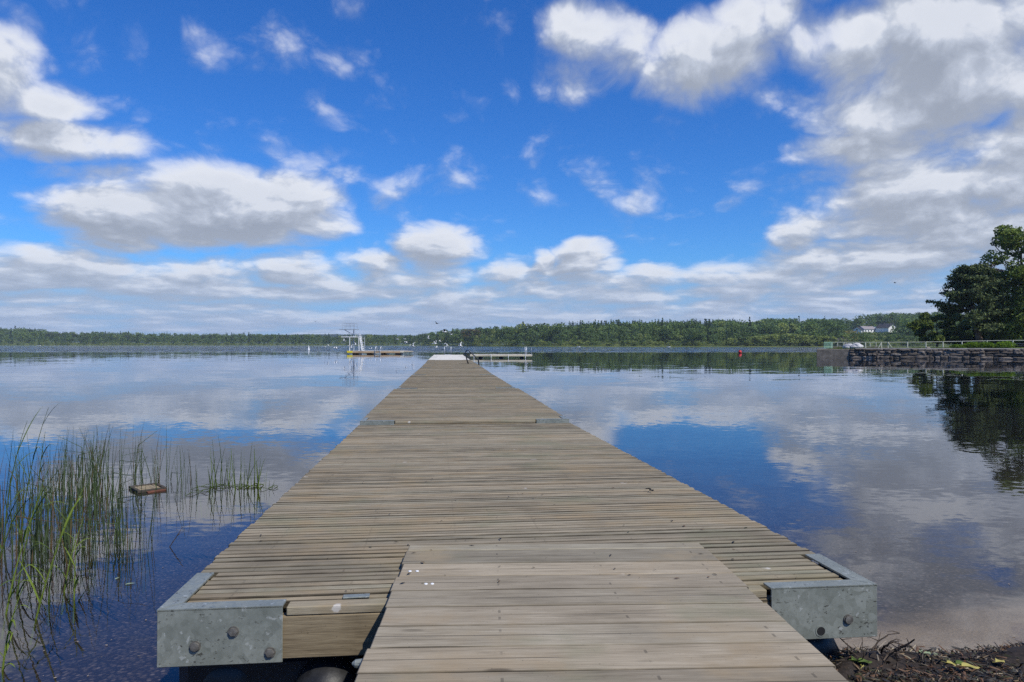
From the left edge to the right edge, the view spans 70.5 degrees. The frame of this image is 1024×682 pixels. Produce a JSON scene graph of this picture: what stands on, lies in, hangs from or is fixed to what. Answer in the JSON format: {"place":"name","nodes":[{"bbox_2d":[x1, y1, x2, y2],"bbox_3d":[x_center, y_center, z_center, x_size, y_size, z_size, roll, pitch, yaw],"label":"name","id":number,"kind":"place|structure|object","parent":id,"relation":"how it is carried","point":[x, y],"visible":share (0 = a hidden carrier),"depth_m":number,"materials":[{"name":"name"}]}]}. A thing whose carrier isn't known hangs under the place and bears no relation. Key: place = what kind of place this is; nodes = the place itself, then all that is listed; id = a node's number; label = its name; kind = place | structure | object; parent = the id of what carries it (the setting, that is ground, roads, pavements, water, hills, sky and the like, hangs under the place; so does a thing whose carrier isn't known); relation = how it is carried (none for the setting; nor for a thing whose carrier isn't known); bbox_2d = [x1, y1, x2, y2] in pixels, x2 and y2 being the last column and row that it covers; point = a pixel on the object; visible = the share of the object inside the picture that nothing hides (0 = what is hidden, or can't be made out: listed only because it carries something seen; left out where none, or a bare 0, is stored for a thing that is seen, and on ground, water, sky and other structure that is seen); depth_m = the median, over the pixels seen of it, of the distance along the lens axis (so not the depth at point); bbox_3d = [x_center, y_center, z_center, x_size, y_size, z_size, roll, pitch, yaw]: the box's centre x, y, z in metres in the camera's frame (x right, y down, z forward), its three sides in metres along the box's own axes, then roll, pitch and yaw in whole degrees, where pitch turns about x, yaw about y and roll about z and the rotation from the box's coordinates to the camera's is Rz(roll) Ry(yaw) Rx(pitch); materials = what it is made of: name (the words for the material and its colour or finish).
{"place":"outdoors","nodes":[
{"label":"outdoors","id":0,"kind":"place"},
{"bbox_2d":[36,334,567,343],"bbox_3d":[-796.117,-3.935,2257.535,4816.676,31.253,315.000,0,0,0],"label":"terrain","id":1,"kind":"structure","parent":0,"point":[334,335],"depth_m":2100.07,"materials":[{"name":"green plant"}]},
{"bbox_2d":[339,323,364,350],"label":"diving tower","id":2,"kind":"structure","parent":0,"point":[353,333],"depth_m":98.12,"materials":[{"name":"white metal"}]},
{"bbox_2d":[0,330,984,350],"bbox_3d":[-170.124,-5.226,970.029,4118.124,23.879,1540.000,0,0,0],"label":"hills","id":3,"kind":"structure","parent":0,"point":[581,347],"depth_m":424.02,"materials":[{"name":"green plant"}]},
{"bbox_2d":[1,324,552,342],"bbox_3d":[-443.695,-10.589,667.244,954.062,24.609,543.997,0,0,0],"label":"pine forest","id":4,"kind":"object","parent":3,"relation":"on","point":[47,334],"visible":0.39,"depth_m":726.26,"materials":[{"name":"green plant"}]},
{"bbox_2d":[0,312,941,344],"bbox_3d":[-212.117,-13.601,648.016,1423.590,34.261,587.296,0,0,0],"label":"spruce forest","id":5,"kind":"object","parent":3,"relation":"on","point":[618,322],"visible":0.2,"depth_m":561.34,"materials":[{"name":"green plant"}]},
{"bbox_2d":[0,314,950,345],"bbox_3d":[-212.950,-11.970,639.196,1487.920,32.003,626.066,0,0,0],"label":"shore scrub","id":6,"kind":"object","parent":3,"relation":"on","point":[782,326],"visible":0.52,"depth_m":391.65,"materials":[{"name":"green plant"}]},
{"bbox_2d":[472,328,480,340],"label":"pine tree","id":7,"kind":"object","parent":3,"relation":"on","point":[476,330],"visible":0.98,"depth_m":466.16,"materials":[{"name":"green plant"}]},
{"bbox_2d":[0,311,972,345],"bbox_3d":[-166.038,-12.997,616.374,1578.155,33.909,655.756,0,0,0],"label":"broadleaf forest","id":8,"kind":"object","parent":3,"relation":"on","point":[810,326],"visible":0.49,"depth_m":407.85,"materials":[{"name":"green plant"}]},
{"bbox_2d":[683,328,706,341],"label":"willow tree","id":9,"kind":"object","parent":3,"relation":"on","point":[696,336],"visible":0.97,"depth_m":358.86,"materials":[{"name":"green plant"}]},
{"bbox_2d":[726,338,736,345],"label":"willow tree","id":10,"kind":"object","parent":3,"relation":"on","point":[731,341],"visible":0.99,"depth_m":354.52,"materials":[{"name":"green plant"}]},
{"bbox_2d":[736,336,753,345],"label":"willow tree","id":11,"kind":"object","parent":3,"relation":"on","point":[746,341],"visible":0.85,"depth_m":353.69,"materials":[{"name":"green plant"}]},
{"bbox_2d":[751,335,767,345],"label":"willow tree","id":12,"kind":"object","parent":3,"relation":"on","point":[759,338],"visible":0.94,"depth_m":353.75,"materials":[{"name":"green plant"}]},
{"bbox_2d":[763,334,781,345],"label":"willow tree","id":13,"kind":"object","parent":3,"relation":"on","point":[771,337],"visible":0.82,"depth_m":354.34,"materials":[{"name":"green plant"}]},
{"bbox_2d":[780,333,806,345],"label":"willow tree","id":14,"kind":"object","parent":3,"relation":"on","point":[791,336],"visible":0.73,"depth_m":350.90,"materials":[{"name":"green plant"}]},
{"bbox_2d":[793,335,814,345],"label":"willow tree","id":15,"kind":"object","parent":3,"relation":"on","point":[804,339],"visible":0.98,"depth_m":346.88,"materials":[{"name":"green plant"}]},
{"bbox_2d":[809,335,829,345],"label":"willow tree","id":16,"kind":"object","parent":3,"relation":"on","point":[819,342],"visible":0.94,"depth_m":346.23,"materials":[{"name":"green plant"}]},
{"bbox_2d":[821,336,840,345],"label":"willow tree","id":17,"kind":"object","parent":3,"relation":"on","point":[829,340],"visible":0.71,"depth_m":346.54,"materials":[{"name":"green plant"}]},
{"bbox_2d":[853,326,862,333],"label":"house","id":18,"kind":"structure","parent":3,"relation":"on","point":[859,329],"depth_m":539.25,"materials":[{"name":"tile"}]},
{"bbox_2d":[860,325,875,332],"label":"house","id":19,"kind":"structure","parent":3,"relation":"on","point":[869,328],"depth_m":541.18,"materials":[{"name":"grey tile"}]},
{"bbox_2d":[875,322,896,332],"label":"house","id":20,"kind":"structure","parent":3,"relation":"on","point":[883,327],"depth_m":533.69,"materials":[{"name":"tile"}]},
{"bbox_2d":[0,347,1023,681],"bbox_3d":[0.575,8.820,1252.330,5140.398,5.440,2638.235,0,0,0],"label":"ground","id":21,"kind":"structure","parent":0,"point":[932,537],"depth_m":9.30,"materials":[{"name":"blue liquid"}]},
{"bbox_2d":[825,640,1023,681],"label":"plant debris","id":22,"kind":"object","parent":21,"relation":"on","point":[859,677],"visible":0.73,"depth_m":2.86,"materials":[{"name":"brown plant"}]},
{"bbox_2d":[876,640,887,660],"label":"twig","id":23,"kind":"object","parent":22,"relation":"on","point":[878,651],"visible":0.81,"depth_m":2.92,"materials":[{"name":"grey wood"}]},
{"bbox_2d":[867,631,899,648],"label":"twig","id":24,"kind":"object","parent":23,"relation":"on","point":[875,645],"visible":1,"depth_m":2.93,"materials":[{"name":"brown wood"}]},
{"bbox_2d":[879,639,914,659],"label":"twig","id":25,"kind":"object","parent":22,"relation":"on","point":[905,645],"visible":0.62,"depth_m":2.93,"materials":[{"name":"brown wood"}]},
{"bbox_2d":[884,647,898,663],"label":"twig","id":26,"kind":"object","parent":25,"relation":"on","point":[889,655],"visible":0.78,"depth_m":2.90,"materials":[{"name":"brown wood"}]},
{"bbox_2d":[894,651,914,668],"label":"twig","id":27,"kind":"object","parent":22,"relation":"on","point":[901,659],"visible":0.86,"depth_m":2.92,"materials":[{"name":"brown wood"}]},
{"bbox_2d":[957,662,979,668],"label":"fallen leaf","id":28,"kind":"object","parent":22,"relation":"on","point":[967,664],"visible":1,"depth_m":2.82,"materials":[{"name":"yellow plant"}]},
{"bbox_2d":[833,645,1023,680],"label":"weed wrack","id":29,"kind":"object","parent":21,"relation":"on","point":[845,667],"visible":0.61,"depth_m":2.93,"materials":[{"name":"brown plant"}]},
{"bbox_2d":[854,658,871,662],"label":"fallen leaf","id":30,"kind":"object","parent":29,"relation":"on","point":[863,660],"visible":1,"depth_m":2.89,"materials":[{"name":"green plant"}]},
{"bbox_2d":[881,638,909,652],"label":"twig","id":31,"kind":"object","parent":29,"relation":"on","point":[890,642],"visible":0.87,"depth_m":2.93,"materials":[{"name":"brown wood"}]},
{"bbox_2d":[884,647,909,658],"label":"twig","id":32,"kind":"object","parent":29,"relation":"on","point":[896,652],"visible":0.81,"depth_m":2.93,"materials":[{"name":"brown wood"}]},
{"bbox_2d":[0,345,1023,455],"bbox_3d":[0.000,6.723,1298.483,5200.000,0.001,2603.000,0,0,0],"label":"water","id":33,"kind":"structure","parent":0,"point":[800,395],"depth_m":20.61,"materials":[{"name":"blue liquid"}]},
{"bbox_2d":[0,588,28,681],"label":"reed plant","id":34,"kind":"object","parent":33,"relation":"in","point":[6,648],"visible":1,"depth_m":3.00,"materials":[{"name":"green plant"}]},
{"bbox_2d":[2,406,42,562],"bbox_3d":[-3.326,0.975,4.962,0.192,1.032,0.372,0,0,0],"label":"reed plant","id":35,"kind":"object","parent":33,"relation":"in","point":[6,519],"visible":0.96,"depth_m":4.88,"materials":[{"name":"green plant"}]},
{"bbox_2d":[0,480,48,585],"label":"reed plant","id":36,"kind":"object","parent":33,"relation":"in","point":[1,547],"visible":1,"depth_m":3.29,"materials":[{"name":"green plant"}]},
{"bbox_2d":[0,405,56,552],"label":"reed plant","id":37,"kind":"object","parent":33,"relation":"in","point":[27,488],"visible":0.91,"depth_m":5.06,"materials":[{"name":"green plant"}]},
{"bbox_2d":[0,487,65,639],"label":"reed plant","id":38,"kind":"object","parent":33,"relation":"in","point":[10,593],"visible":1,"depth_m":3.64,"materials":[{"name":"green plant"}]},
{"bbox_2d":[9,458,70,617],"bbox_3d":[-2.607,1.061,3.961,0.323,0.853,0.210,0,0,15],"label":"reed plant","id":39,"kind":"object","parent":33,"relation":"in","point":[18,589],"visible":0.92,"depth_m":3.94,"materials":[{"name":"green plant"}]},
{"bbox_2d":[25,532,60,625],"bbox_3d":[-2.456,1.251,3.793,0.159,0.470,0.060,0,0,-29],"label":"reed plant","id":40,"kind":"object","parent":33,"relation":"in","point":[47,610],"visible":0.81,"depth_m":3.79,"materials":[{"name":"green plant"}]},
{"bbox_2d":[35,431,53,543],"bbox_3d":[-3.366,1.075,5.230,0.159,0.833,0.166,0,0,-21],"label":"reed plant","id":41,"kind":"object","parent":33,"relation":"in","point":[38,479],"visible":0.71,"depth_m":5.26,"materials":[{"name":"green plant"}]},
{"bbox_2d":[17,484,85,644],"bbox_3d":[-2.319,1.102,3.649,0.292,0.767,0.172,0,0,-35],"label":"reed plant","id":42,"kind":"object","parent":33,"relation":"in","point":[33,587],"visible":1,"depth_m":3.58,"materials":[{"name":"green plant"}]},
{"bbox_2d":[53,518,91,614],"bbox_3d":[-2.431,1.232,3.979,0.208,0.510,0.156,0,0,0],"label":"reed plant","id":43,"kind":"object","parent":33,"relation":"in","point":[65,586],"visible":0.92,"depth_m":3.95,"materials":[{"name":"green plant"}]},
{"bbox_2d":[63,544,86,622],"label":"reed plant","id":44,"kind":"object","parent":33,"relation":"in","point":[74,606],"visible":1,"depth_m":3.83,"materials":[{"name":"green plant"}]},
{"bbox_2d":[0,424,196,607],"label":"rushes","id":45,"kind":"object","parent":33,"relation":"in","point":[39,553],"visible":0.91,"depth_m":5.13,"materials":[{"name":"green plant"}]},
{"bbox_2d":[129,483,166,492],"bbox_3d":[-3.373,1.367,6.722,0.248,0.033,0.329,0,0,-42],"label":"wooden frame","id":46,"kind":"object","parent":33,"relation":"on","point":[150,487],"visible":0.84,"depth_m":6.69,"materials":[{"name":"brown wood"}]},
{"bbox_2d":[186,456,219,518],"bbox_3d":[-2.795,1.327,6.591,0.213,0.601,0.297,0,0,0],"label":"reed clump","id":47,"kind":"object","parent":33,"relation":"in","point":[203,491],"visible":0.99,"depth_m":6.62,"materials":[{"name":"green plant"}]},
{"bbox_2d":[192,448,222,514],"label":"reed clump","id":48,"kind":"object","parent":33,"relation":"in","point":[211,501],"visible":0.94,"depth_m":6.81,"materials":[{"name":"green plant"}]},
{"bbox_2d":[203,436,231,511],"bbox_3d":[-2.782,1.263,6.922,0.171,0.732,0.301,0,0,44],"label":"reed clump","id":49,"kind":"object","parent":33,"relation":"in","point":[223,491],"visible":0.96,"depth_m":6.92,"materials":[{"name":"green plant"}]},
{"bbox_2d":[213,462,243,511],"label":"reed clump","id":50,"kind":"object","parent":33,"relation":"in","point":[228,491],"visible":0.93,"depth_m":6.92,"materials":[{"name":"green plant"}]},
{"bbox_2d":[231,447,251,517],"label":"reed clump","id":51,"kind":"object","parent":33,"relation":"in","point":[237,503],"visible":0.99,"depth_m":6.74,"materials":[{"name":"green plant"}]},
{"bbox_2d":[232,458,260,515],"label":"reed clump","id":52,"kind":"object","parent":33,"relation":"in","point":[246,493],"visible":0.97,"depth_m":6.82,"materials":[{"name":"green plant"}]},
{"bbox_2d":[238,449,261,505],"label":"reed clump","id":53,"kind":"object","parent":33,"relation":"in","point":[256,483],"visible":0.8,"depth_m":6.83,"materials":[{"name":"green plant"}]},
{"bbox_2d":[242,456,266,514],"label":"reed clump","id":54,"kind":"object","parent":33,"relation":"in","point":[258,501],"visible":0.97,"depth_m":6.81,"materials":[{"name":"green plant"}]},
{"bbox_2d":[259,480,277,513],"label":"reed clump","id":55,"kind":"object","parent":33,"relation":"in","point":[268,495],"visible":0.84,"depth_m":6.75,"materials":[{"name":"green plant"}]},
{"bbox_2d":[347,346,412,353],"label":"diving raft","id":56,"kind":"object","parent":33,"relation":"on","point":[375,352],"visible":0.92,"depth_m":96.86,"materials":[{"name":"brown wood"}]},
{"bbox_2d":[431,356,465,357],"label":"dock section","id":57,"kind":"object","parent":33,"relation":"on","point":[448,357],"visible":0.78,"depth_m":53.81,"materials":[{"name":"white wood"}]},
{"bbox_2d":[433,355,463,355],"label":"dock section","id":58,"kind":"object","parent":33,"relation":"on","point":[448,355],"visible":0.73,"depth_m":63.10,"materials":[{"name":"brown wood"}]},
{"bbox_2d":[429,358,469,359],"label":"dock section","id":59,"kind":"object","parent":33,"relation":"on","point":[448,359],"visible":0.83,"depth_m":46.81,"materials":[{"name":"white wood"}]},
{"bbox_2d":[426,360,474,362],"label":"dock section","id":60,"kind":"object","parent":33,"relation":"on","point":[448,361],"visible":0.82,"depth_m":41.46,"materials":[{"name":"brown wood"}]},
{"bbox_2d":[421,350,482,367],"bbox_3d":[-2.796,1.398,34.512,2.864,1.901,7.271,0,0,-5],"label":"dock section","id":61,"kind":"object","parent":33,"relation":"on","point":[451,365],"visible":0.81,"depth_m":33.84,"materials":[{"name":"brown wood"}]},
{"bbox_2d":[412,368,492,374],"bbox_3d":[-2.241,1.367,27.202,2.658,0.522,7.267,0,0,-5],"label":"dock section","id":62,"kind":"object","parent":33,"relation":"on","point":[451,371],"visible":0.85,"depth_m":26.47,"materials":[{"name":"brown wood"}]},
{"bbox_2d":[397,375,514,388],"bbox_3d":[-1.581,1.333,19.903,2.678,0.522,7.272,0,0,-5],"label":"dock section","id":63,"kind":"object","parent":33,"relation":"on","point":[449,381],"visible":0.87,"depth_m":18.83,"materials":[{"name":"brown wood"}]},
{"bbox_2d":[360,388,568,424],"bbox_3d":[-0.924,1.309,12.903,2.788,0.522,6.670,0,0,-5],"label":"dock section","id":64,"kind":"object","parent":33,"relation":"on","point":[456,406],"visible":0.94,"depth_m":11.35,"materials":[{"name":"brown wood"}]},
{"bbox_2d":[470,347,532,357],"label":"cross pontoon","id":65,"kind":"object","parent":33,"relation":"on","point":[508,355],"visible":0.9,"depth_m":69.15,"materials":[{"name":"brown wood"}]},
{"bbox_2d":[157,423,876,681],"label":"dock section","id":66,"kind":"object","parent":33,"relation":"on","point":[278,603],"visible":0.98,"depth_m":3.68,"materials":[{"name":"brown wood"}]},
{"bbox_2d":[260,470,794,590],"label":"deck litter","id":67,"kind":"object","parent":66,"relation":"on","point":[534,538],"visible":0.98,"depth_m":3.39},
{"bbox_2d":[352,543,848,681],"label":"gangway","id":68,"kind":"object","parent":66,"relation":"on","point":[573,613],"visible":1,"depth_m":2.45,"materials":[{"name":"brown wood"}]},
{"bbox_2d":[817,346,1023,359],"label":"stone pier","id":69,"kind":"structure","parent":33,"relation":"in","point":[952,353],"depth_m":66.25,"materials":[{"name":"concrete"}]},
{"bbox_2d":[842,343,851,348],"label":"boulder","id":70,"kind":"object","parent":69,"relation":"on","point":[848,346],"visible":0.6,"depth_m":70.81,"materials":[{"name":"grey stone"}]},
{"bbox_2d":[851,343,863,348],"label":"boulder","id":71,"kind":"object","parent":69,"relation":"on","point":[856,345],"visible":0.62,"depth_m":70.22,"materials":[{"name":"grey stone"}]},
{"bbox_2d":[825,340,1023,348],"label":"fence","id":72,"kind":"object","parent":69,"relation":"on","point":[829,345],"visible":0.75,"depth_m":71.07,"materials":[{"name":"grey wood"}]},
{"bbox_2d":[0,0,1023,335],"label":"sky","id":73,"kind":"structure","parent":0,"point":[383,167],"materials":[{"name":"blue"}]},
{"bbox_2d":[830,346,1023,348],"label":"lawn","id":74,"kind":"structure","parent":0,"point":[914,347],"depth_m":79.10,"materials":[{"name":"green plant"}]},
{"bbox_2d":[906,312,970,346],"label":"alder tree","id":75,"kind":"object","parent":74,"relation":"on","point":[950,333],"visible":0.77,"depth_m":90.95,"materials":[{"name":"green plant"}]},
{"bbox_2d":[949,344,967,347],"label":"shrub","id":76,"kind":"object","parent":74,"relation":"on","point":[958,346],"visible":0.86,"depth_m":66.49,"materials":[{"name":"green plant"}]},
{"bbox_2d":[950,313,975,343],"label":"alder tree","id":77,"kind":"object","parent":74,"relation":"on","point":[971,335],"visible":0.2,"depth_m":94.97,"materials":[{"name":"green plant"}]},
{"bbox_2d":[962,341,979,347],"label":"shrub","id":78,"kind":"object","parent":74,"relation":"on","point":[971,344],"visible":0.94,"depth_m":66.06,"materials":[{"name":"green plant"}]},
{"bbox_2d":[926,263,1017,342],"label":"broadleaf tree","id":79,"kind":"object","parent":74,"relation":"on","point":[971,285],"visible":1,"depth_m":77.10,"materials":[{"name":"green plant"}]},
{"bbox_2d":[978,341,994,347],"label":"shrub","id":80,"kind":"object","parent":74,"relation":"on","point":[986,344],"visible":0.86,"depth_m":65.54,"materials":[{"name":"green plant"}]},
{"bbox_2d":[965,259,1012,341],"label":"birch tree","id":81,"kind":"object","parent":74,"relation":"on","point":[999,270],"visible":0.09,"depth_m":88.10,"materials":[{"name":"green plant"}]},
{"bbox_2d":[982,333,997,343],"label":"alder tree","id":82,"kind":"object","parent":74,"relation":"on","point":[983,336],"visible":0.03,"depth_m":90.31,"materials":[{"name":"green plant"}]},
{"bbox_2d":[965,224,1023,346],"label":"alder tree","id":83,"kind":"object","parent":74,"relation":"on","point":[1008,238],"visible":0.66,"depth_m":77.67,"materials":[{"name":"green plant"}]},
{"bbox_2d":[993,341,1015,347],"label":"shrub","id":84,"kind":"object","parent":74,"relation":"on","point":[1006,344],"visible":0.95,"depth_m":64.90,"materials":[{"name":"green plant"}]}
]}

